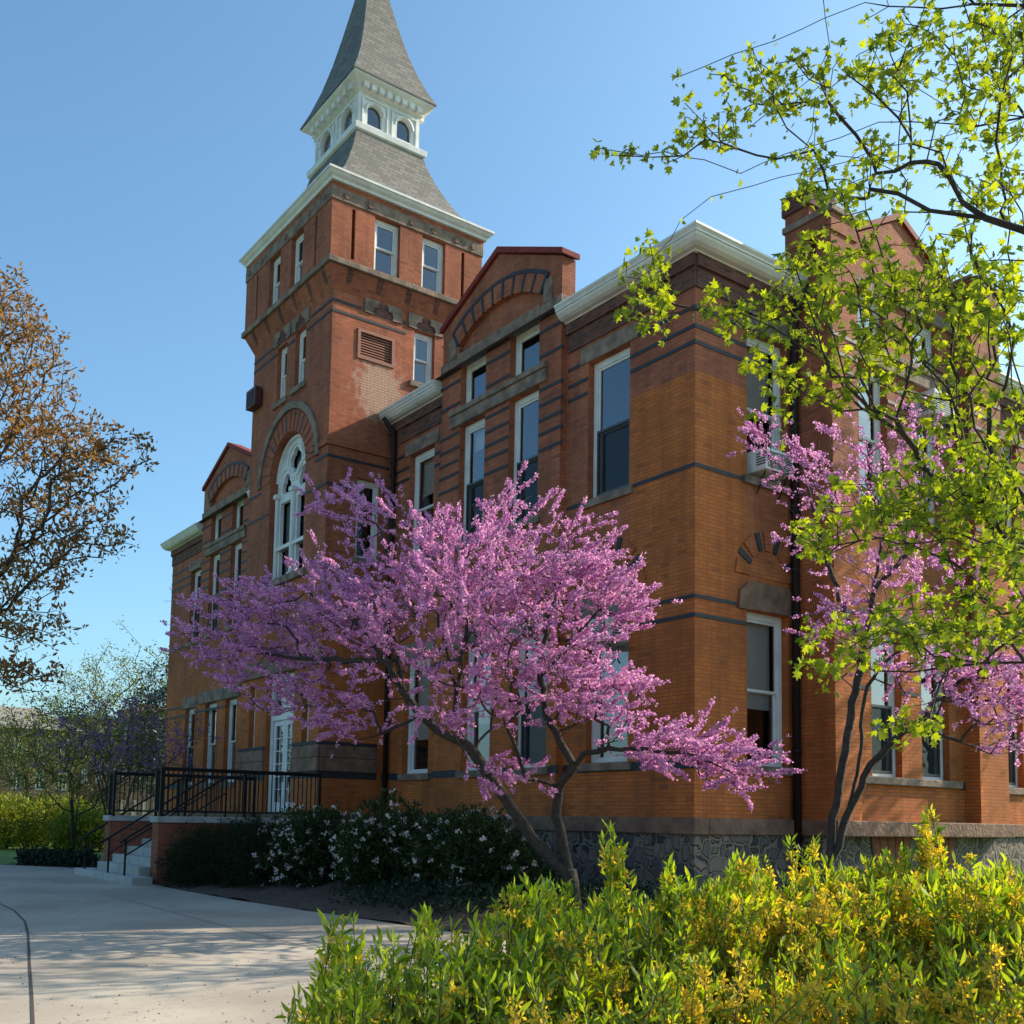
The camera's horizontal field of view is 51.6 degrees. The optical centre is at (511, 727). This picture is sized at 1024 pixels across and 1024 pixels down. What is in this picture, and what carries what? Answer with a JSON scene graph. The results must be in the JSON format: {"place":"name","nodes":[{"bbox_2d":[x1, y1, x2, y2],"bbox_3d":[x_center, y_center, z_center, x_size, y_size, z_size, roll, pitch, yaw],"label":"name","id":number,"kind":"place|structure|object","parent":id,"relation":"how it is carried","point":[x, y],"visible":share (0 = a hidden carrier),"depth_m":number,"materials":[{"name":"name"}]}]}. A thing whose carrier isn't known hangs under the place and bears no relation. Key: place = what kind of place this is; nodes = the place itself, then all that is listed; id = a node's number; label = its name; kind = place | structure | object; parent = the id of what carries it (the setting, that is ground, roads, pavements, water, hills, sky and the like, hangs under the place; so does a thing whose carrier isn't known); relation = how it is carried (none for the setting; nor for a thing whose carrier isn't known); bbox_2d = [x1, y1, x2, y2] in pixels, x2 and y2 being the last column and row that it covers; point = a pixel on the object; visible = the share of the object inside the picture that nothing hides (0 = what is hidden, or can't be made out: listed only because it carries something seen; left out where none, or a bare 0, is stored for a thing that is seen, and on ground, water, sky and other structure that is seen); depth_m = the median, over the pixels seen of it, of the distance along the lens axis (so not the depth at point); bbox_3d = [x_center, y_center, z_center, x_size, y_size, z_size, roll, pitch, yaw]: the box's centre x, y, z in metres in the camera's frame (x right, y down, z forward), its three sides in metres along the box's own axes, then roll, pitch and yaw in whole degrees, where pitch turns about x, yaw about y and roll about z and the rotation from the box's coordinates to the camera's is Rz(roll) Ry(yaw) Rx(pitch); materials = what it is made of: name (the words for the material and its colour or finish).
{"place":"outdoors","nodes":[
{"label":"outdoors","id":0,"kind":"place"},
{"bbox_2d":[0,841,502,938],"bbox_3d":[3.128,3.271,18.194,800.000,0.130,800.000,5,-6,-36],"label":"ground","id":1,"kind":"structure","parent":0,"point":[7,855],"depth_m":34.29,"materials":[{"name":"green soil"}]},
{"bbox_2d":[0,790,49,849],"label":"garden shrub","id":2,"kind":"object","parent":1,"relation":"on","point":[9,837],"visible":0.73,"depth_m":43.37,"materials":[{"name":"green plant"}]},
{"bbox_2d":[0,790,63,845],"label":"garden shrub","id":3,"kind":"object","parent":1,"relation":"on","point":[43,796],"visible":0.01,"depth_m":47.83,"materials":[{"name":"green plant"}]},
{"bbox_2d":[0,706,82,803],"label":"building","id":4,"kind":"structure","parent":1,"relation":"on","point":[8,740],"depth_m":76.61,"materials":[{"name":"brick"}]},
{"bbox_2d":[11,771,21,788],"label":"window","id":5,"kind":"structure","parent":4,"relation":"in","point":[12,771],"depth_m":75.89,"materials":[{"name":"white paint"}]},
{"bbox_2d":[13,736,23,753],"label":"window","id":6,"kind":"structure","parent":4,"relation":"in","point":[20,736],"depth_m":76.11,"materials":[{"name":"white paint"}]},
{"bbox_2d":[35,772,44,789],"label":"window","id":7,"kind":"structure","parent":4,"relation":"in","point":[36,772],"depth_m":76.56,"materials":[{"name":"white paint"}]},
{"bbox_2d":[58,773,67,790],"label":"window","id":8,"kind":"structure","parent":4,"relation":"in","point":[58,773],"depth_m":77.35,"materials":[{"name":"white paint"}]},
{"bbox_2d":[1,863,96,867],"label":"verge","id":9,"kind":"structure","parent":1,"relation":"on","point":[37,864],"depth_m":29.95,"materials":[{"name":"green plant"}]},
{"bbox_2d":[13,843,100,867],"bbox_3d":[-13.106,3.795,30.455,4.094,0.906,1.808,-1,-5,24],"label":"ground cover","id":10,"kind":"object","parent":9,"relation":"on","point":[47,857],"visible":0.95,"depth_m":29.82,"materials":[{"name":"green plant"}]},
{"bbox_2d":[0,692,112,798],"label":"bare tree","id":11,"kind":"object","parent":1,"relation":"on","point":[26,746],"visible":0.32,"depth_m":59.87,"materials":[{"name":"green plant"}]},
{"bbox_2d":[17,793,107,848],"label":"garden shrub","id":12,"kind":"object","parent":1,"relation":"on","point":[37,817],"visible":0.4,"depth_m":43.16,"materials":[{"name":"green plant"}]},
{"bbox_2d":[41,802,117,851],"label":"garden shrub","id":13,"kind":"object","parent":1,"relation":"on","point":[61,833],"visible":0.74,"depth_m":41.75,"materials":[{"name":"green plant"}]},
{"bbox_2d":[0,257,159,694],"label":"bronze leaf tree","id":14,"kind":"object","parent":1,"relation":"on","point":[92,453],"visible":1,"depth_m":18.38,"materials":[{"name":"brown plant"}]},
{"bbox_2d":[1,615,168,814],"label":"bare tree","id":15,"kind":"object","parent":1,"relation":"on","point":[114,684],"visible":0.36,"depth_m":55.58,"materials":[{"name":"green plant"}]},
{"bbox_2d":[0,683,180,849],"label":"spreading tree","id":16,"kind":"object","parent":1,"relation":"on","point":[76,787],"visible":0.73,"depth_m":34.79,"materials":[{"name":"green plant"}]},
{"bbox_2d":[61,712,124,814],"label":"building","id":17,"kind":"structure","parent":1,"relation":"on","point":[91,785],"depth_m":89.23,"materials":[{"name":"brick"}]},
{"bbox_2d":[81,766,87,781],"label":"window","id":18,"kind":"structure","parent":17,"relation":"in","point":[83,766],"depth_m":89.11,"materials":[{"name":"white paint"}]},
{"bbox_2d":[16,685,224,814],"bbox_3d":[-11.610,1.521,31.564,5.557,5.344,5.439,5,-6,-36],"label":"redbud tree","id":19,"kind":"object","parent":1,"relation":"on","point":[124,749],"visible":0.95,"depth_m":31.64,"materials":[{"name":"purple plant"}]},
{"bbox_2d":[105,650,168,815],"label":"conifer tree","id":20,"kind":"object","parent":1,"relation":"on","point":[161,692],"visible":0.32,"depth_m":49.05,"materials":[{"name":"green plant"}]},
{"bbox_2d":[117,703,165,815],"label":"building","id":21,"kind":"structure","parent":1,"relation":"on","point":[139,806],"depth_m":98.82,"materials":[{"name":"beige brick"}]},
{"bbox_2d":[121,800,125,812],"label":"window","id":22,"kind":"structure","parent":21,"relation":"in","point":[121,800],"depth_m":98.43,"materials":[{"name":"white paint"}]},
{"bbox_2d":[131,800,136,815],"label":"window","id":23,"kind":"structure","parent":21,"relation":"in","point":[135,801],"depth_m":98.76,"materials":[{"name":"white paint"}]},
{"bbox_2d":[142,800,147,815],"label":"window","id":24,"kind":"structure","parent":21,"relation":"in","point":[144,803],"depth_m":99.05,"materials":[{"name":"white paint"}]},
{"bbox_2d":[74,766,321,885],"bbox_3d":[-7.675,2.585,25.835,4.554,3.000,4.680,5,-6,-36],"label":"entrance porch","id":25,"kind":"object","parent":1,"relation":"on","point":[131,849],"visible":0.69,"depth_m":24.64,"materials":[{"name":"metal"}]},
{"bbox_2d":[268,873,580,1023],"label":"forsythia bush","id":26,"kind":"object","parent":1,"relation":"on","point":[476,987],"visible":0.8,"depth_m":4.27,"materials":[{"name":"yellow plant"}]},
{"bbox_2d":[157,867,925,940],"bbox_3d":[7.362,3.103,17.763,15.880,0.487,28.197,6,-7,-43],"label":"planting bed","id":27,"kind":"object","parent":1,"relation":"on","point":[314,897],"visible":0.22,"depth_m":18.39,"materials":[{"name":"brown soil"}]},
{"bbox_2d":[151,804,297,889],"bbox_3d":[-5.930,2.582,22.278,2.623,2.021,3.506,5,-6,-36],"label":"yew bush","id":28,"kind":"object","parent":27,"relation":"on","point":[215,858],"visible":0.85,"depth_m":21.89,"materials":[{"name":"green plant"}]},
{"bbox_2d":[250,800,357,887],"bbox_3d":[-4.123,2.471,21.485,2.379,2.032,2.361,5,-6,-36],"label":"flowering shrub","id":29,"kind":"object","parent":27,"relation":"on","point":[315,835],"visible":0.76,"depth_m":20.95,"materials":[{"name":"green plant"}]},
{"bbox_2d":[329,785,442,893],"bbox_3d":[-2.213,2.264,20.074,2.584,2.322,2.357,0,-5,16],"label":"flowering shrub","id":30,"kind":"object","parent":27,"relation":"on","point":[361,837],"visible":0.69,"depth_m":19.53,"materials":[{"name":"green plant"}]},
{"bbox_2d":[395,802,562,897],"bbox_3d":[-0.622,2.307,18.557,2.335,2.010,3.010,5,-6,-36],"label":"flowering shrub","id":31,"kind":"object","parent":27,"relation":"on","point":[509,859],"visible":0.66,"depth_m":18.27,"materials":[{"name":"green plant"}]},
{"bbox_2d":[158,460,806,910],"bbox_3d":[-0.984,-0.808,15.761,10.375,7.460,4.428,-1,-5,17],"label":"redbud tree","id":32,"kind":"object","parent":27,"relation":"on","point":[704,752],"visible":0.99,"depth_m":15.72,"materials":[{"name":"pink plant"}]},
{"bbox_2d":[327,872,660,918],"bbox_3d":[-0.363,2.723,17.172,5.764,0.716,3.189,1,-5,3],"label":"ivy","id":33,"kind":"object","parent":27,"relation":"on","point":[463,890],"visible":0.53,"depth_m":17.12,"materials":[{"name":"green plant"}]},
{"bbox_2d":[726,391,1023,888],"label":"redbud tree","id":34,"kind":"object","parent":27,"relation":"on","point":[1014,693],"visible":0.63,"depth_m":14.45,"materials":[{"name":"pink plant"}]},
{"bbox_2d":[158,0,1023,894],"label":"brick hall","id":35,"kind":"structure","parent":1,"relation":"on","point":[394,334],"depth_m":22.52,"materials":[{"name":"brick"}]},
{"bbox_2d":[180,696,195,788],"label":"window","id":36,"kind":"structure","parent":35,"relation":"in","point":[186,701],"depth_m":39.24,"materials":[{"name":"white paint"}]},
{"bbox_2d":[185,558,201,646],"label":"window","id":37,"kind":"structure","parent":35,"relation":"in","point":[196,564],"depth_m":39.62,"materials":[{"name":"white paint"}]},
{"bbox_2d":[199,700,218,787],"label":"window","id":38,"kind":"structure","parent":35,"relation":"in","point":[212,715],"depth_m":37.25,"materials":[{"name":"white paint"}]},
{"bbox_2d":[204,554,219,638],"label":"window","id":39,"kind":"structure","parent":35,"relation":"in","point":[216,558],"depth_m":37.81,"materials":[{"name":"white paint"}]},
{"bbox_2d":[215,512,221,539],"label":"window","id":40,"kind":"structure","parent":35,"relation":"in","point":[218,522],"depth_m":38.02,"materials":[{"name":"white paint"}]},
{"bbox_2d":[219,698,236,786],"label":"window","id":41,"kind":"structure","parent":35,"relation":"in","point":[231,740],"depth_m":35.73,"materials":[{"name":"white paint"}]},
{"bbox_2d":[225,542,241,630],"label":"window","id":42,"kind":"structure","parent":35,"relation":"in","point":[238,547],"depth_m":36.27,"materials":[{"name":"white paint"}]},
{"bbox_2d":[236,499,243,527],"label":"window","id":43,"kind":"structure","parent":35,"relation":"in","point":[240,504],"depth_m":36.44,"materials":[{"name":"white paint"}]},
{"bbox_2d":[246,385,261,411],"bbox_3d":[-7.497,-9.547,30.794,0.274,0.560,0.660,5,-6,-36],"label":"wall box","id":44,"kind":"object","parent":35,"relation":"attached to","point":[253,398],"visible":1,"depth_m":30.58,"materials":[{"name":"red metal"}]},
{"bbox_2d":[253,687,293,751],"bbox_3d":[-6.770,-0.239,30.087,1.000,1.840,0.460,5,-6,-36],"label":"window","id":45,"kind":"structure","parent":35,"relation":"in","point":[279,703],"depth_m":30.00,"materials":[{"name":"white paint"}]},
{"bbox_2d":[267,672,294,811],"bbox_3d":[-6.059,0.492,28.271,0.170,3.850,1.750,5,-6,-36],"label":"door","id":46,"kind":"structure","parent":35,"relation":"in","point":[282,720],"depth_m":28.55,"materials":[{"name":"white paint"}]},
{"bbox_2d":[273,256,301,303],"bbox_3d":[-6.181,-12.552,30.206,1.030,1.510,0.770,5,-6,-36],"label":"window","id":47,"kind":"structure","parent":35,"relation":"in","point":[276,285],"depth_m":30.12,"materials":[{"name":"white paint"}]},
{"bbox_2d":[256,400,319,589],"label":"arched window","id":48,"kind":"structure","parent":35,"relation":"in","point":[288,529],"depth_m":29.13,"materials":[{"name":"white paint"}]},
{"bbox_2d":[272,347,305,410],"bbox_3d":[-6.011,-9.807,29.933,1.220,1.780,0.880,5,-6,-36],"label":"window","id":49,"kind":"structure","parent":35,"relation":"in","point":[283,398],"depth_m":29.86,"materials":[{"name":"white paint"}]},
{"bbox_2d":[290,330,305,395],"bbox_3d":[-5.303,-9.929,28.983,1.220,1.780,0.900,5,-6,-36],"label":"window","id":50,"kind":"structure","parent":35,"relation":"in","point":[301,384],"depth_m":28.92,"materials":[{"name":"white paint"}]},
{"bbox_2d":[294,233,303,284],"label":"window","id":51,"kind":"structure","parent":35,"relation":"in","point":[298,265],"depth_m":28.96,"materials":[{"name":"white paint"}]},
{"bbox_2d":[307,692,309,741],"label":"window","id":52,"kind":"structure","parent":35,"relation":"in","point":[308,692],"depth_m":27.13,"materials":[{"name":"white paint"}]},
{"bbox_2d":[350,479,383,566],"bbox_3d":[-4.061,-5.284,27.897,0.940,2.280,1.220,5,-6,-36],"label":"window","id":53,"kind":"structure","parent":35,"relation":"in","point":[370,491],"depth_m":27.79,"materials":[{"name":"white paint"}]},
{"bbox_2d":[374,219,397,276],"bbox_3d":[-3.676,-12.659,28.505,0.810,1.510,1.030,5,-6,-36],"label":"window","id":54,"kind":"structure","parent":35,"relation":"in","point":[386,235],"depth_m":28.36,"materials":[{"name":"white paint"}]},
{"bbox_2d":[397,639,435,780],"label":"window","id":55,"kind":"structure","parent":35,"relation":"in","point":[417,767],"depth_m":26.48,"materials":[{"name":"glass"}]},
{"bbox_2d":[409,332,431,387],"bbox_3d":[-2.718,-9.937,29.243,0.900,1.630,1.220,5,-6,-36],"label":"window","id":56,"kind":"structure","parent":35,"relation":"in","point":[422,360],"depth_m":29.09,"materials":[{"name":"glass"}]},
{"bbox_2d":[404,428,439,570],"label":"window","id":57,"kind":"structure","parent":35,"relation":"in","point":[424,463],"depth_m":27.00,"materials":[{"name":"white paint"}]},
{"bbox_2d":[421,238,442,293],"bbox_3d":[-2.515,-12.564,29.360,0.780,1.510,1.030,5,-6,-36],"label":"window","id":58,"kind":"structure","parent":35,"relation":"in","point":[432,252],"depth_m":29.19,"materials":[{"name":"white paint"}]},
{"bbox_2d":[454,418,484,551],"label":"window","id":59,"kind":"structure","parent":35,"relation":"in","point":[473,490],"depth_m":24.86,"materials":[{"name":"white paint"}]},
{"bbox_2d":[455,647,490,777],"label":"window","id":60,"kind":"structure","parent":35,"relation":"in","point":[483,724],"depth_m":24.17,"materials":[{"name":"glass"}]},
{"bbox_2d":[466,355,485,402],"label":"window","id":61,"kind":"structure","parent":35,"relation":"in","point":[477,369],"depth_m":25.18,"materials":[{"name":"glass"}]},
{"bbox_2d":[502,390,539,533],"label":"window","id":62,"kind":"structure","parent":35,"relation":"in","point":[530,403],"depth_m":23.30,"materials":[{"name":"white paint"}]},
{"bbox_2d":[506,633,548,775],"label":"window","id":63,"kind":"structure","parent":35,"relation":"in","point":[531,740],"depth_m":22.26,"materials":[{"name":"glass"}]},
{"bbox_2d":[516,323,539,375],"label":"window","id":64,"kind":"structure","parent":35,"relation":"in","point":[530,339],"depth_m":23.63,"materials":[{"name":"white paint"}]},
{"bbox_2d":[574,617,627,663],"bbox_3d":[1.795,-1.608,20.478,0.782,0.858,1.024,5,-6,-36],"label":"window air conditioner","id":65,"kind":"object","parent":35,"relation":"attached to","point":[614,633],"depth_m":20.10,"materials":[{"name":"white paint"}]},
{"bbox_2d":[579,590,634,771],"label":"window","id":66,"kind":"structure","parent":35,"relation":"in","point":[603,761],"depth_m":20.82,"materials":[{"name":"white paint"}]},
{"bbox_2d":[581,321,637,509],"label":"window","id":67,"kind":"structure","parent":35,"relation":"in","point":[612,374],"depth_m":21.22,"materials":[{"name":"white paint"}]},
{"bbox_2d":[739,310,790,496],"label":"window","id":68,"kind":"structure","parent":35,"relation":"in","point":[754,398],"depth_m":20.56,"materials":[{"name":"white paint"}]},
{"bbox_2d":[747,611,792,775],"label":"window","id":69,"kind":"structure","parent":35,"relation":"in","point":[764,657],"depth_m":20.13,"materials":[{"name":"white paint"}]},
{"bbox_2d":[747,447,793,499],"bbox_3d":[4.823,-4.759,20.078,0.804,0.827,0.662,5,-6,-36],"label":"window air conditioner","id":70,"kind":"object","parent":35,"relation":"attached to","point":[758,465],"depth_m":19.85,"materials":[{"name":"white paint"}]},
{"bbox_2d":[857,296,878,343],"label":"window","id":71,"kind":"structure","parent":35,"relation":"in","point":[872,330],"depth_m":21.84,"materials":[{"name":"white paint"}]},
{"bbox_2d":[858,366,894,515],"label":"window","id":72,"kind":"structure","parent":35,"relation":"in","point":[875,392],"depth_m":21.64,"materials":[{"name":"white paint"}]},
{"bbox_2d":[871,634,895,776],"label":"window","id":73,"kind":"structure","parent":35,"relation":"in","point":[885,767],"depth_m":21.19,"materials":[{"name":"white paint"}]},
{"bbox_2d":[912,323,931,368],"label":"window","id":74,"kind":"structure","parent":35,"relation":"in","point":[927,340],"depth_m":22.95,"materials":[{"name":"white paint"}]},
{"bbox_2d":[913,390,940,531],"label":"window","id":75,"kind":"structure","parent":35,"relation":"in","point":[929,447],"depth_m":22.74,"materials":[{"name":"white paint"}]},
{"bbox_2d":[920,644,942,779],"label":"window","id":76,"kind":"structure","parent":35,"relation":"in","point":[932,758],"depth_m":22.18,"materials":[{"name":"white paint"}]},
{"bbox_2d":[914,388,954,437],"bbox_3d":[8.817,-6.523,22.414,0.774,0.930,0.782,5,-6,-36],"label":"window air conditioner","id":77,"kind":"object","parent":35,"relation":"attached to","point":[927,413],"depth_m":22.12,"materials":[{"name":"white paint"}]},
{"bbox_2d":[1001,429,1023,565],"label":"window","id":78,"kind":"structure","parent":35,"relation":"in","point":[1002,432],"depth_m":25.64,"materials":[{"name":"white paint"}]},
{"bbox_2d":[1007,669,1023,794],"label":"window","id":79,"kind":"structure","parent":35,"relation":"in","point":[1013,770],"depth_m":25.04,"materials":[{"name":"white paint"}]},
{"bbox_2d":[490,820,770,1023],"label":"forsythia bush","id":80,"kind":"object","parent":1,"relation":"on","point":[621,969],"visible":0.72,"depth_m":4.52,"materials":[{"name":"green plant"}]},
{"bbox_2d":[646,832,936,1023],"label":"forsythia bush","id":81,"kind":"object","parent":1,"relation":"on","point":[802,924],"visible":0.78,"depth_m":4.62,"materials":[{"name":"yellow plant"}]},
{"bbox_2d":[589,0,1023,751],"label":"maple tree","id":82,"kind":"object","parent":1,"relation":"on","point":[977,502],"visible":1,"depth_m":5.79,"materials":[{"name":"green plant"}]},
{"bbox_2d":[822,803,1023,1023],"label":"forsythia bush","id":83,"kind":"object","parent":1,"relation":"on","point":[973,958],"visible":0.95,"depth_m":4.50,"materials":[{"name":"yellow plant"}]},
{"bbox_2d":[0,865,510,1023],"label":"path","id":84,"kind":"structure","parent":0,"point":[83,975],"depth_m":12.52,"materials":[{"name":"concrete"}]},
{"bbox_2d":[0,903,34,1023],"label":"path joint","id":85,"kind":"object","parent":84,"relation":"on","point":[31,987],"visible":1,"depth_m":10.63,"materials":[{"name":"grey concrete"}]},
{"bbox_2d":[49,879,324,951],"bbox_3d":[-5.884,3.023,17.647,0.071,0.105,16.186,5,-6,-36],"label":"path joint","id":86,"kind":"object","parent":84,"relation":"on","point":[203,920],"visible":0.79,"depth_m":15.70,"materials":[{"name":"grey concrete"}]},
{"bbox_2d":[0,891,403,1023],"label":"leaf litter","id":87,"kind":"object","parent":84,"relation":"on","point":[158,969],"visible":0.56,"depth_m":10.36,"materials":[{"name":"brown plant"}]},
{"bbox_2d":[0,0,1023,723],"label":"sky","id":88,"kind":"structure","parent":0,"point":[147,146],"materials":[{"name":"blue"}]}
]}

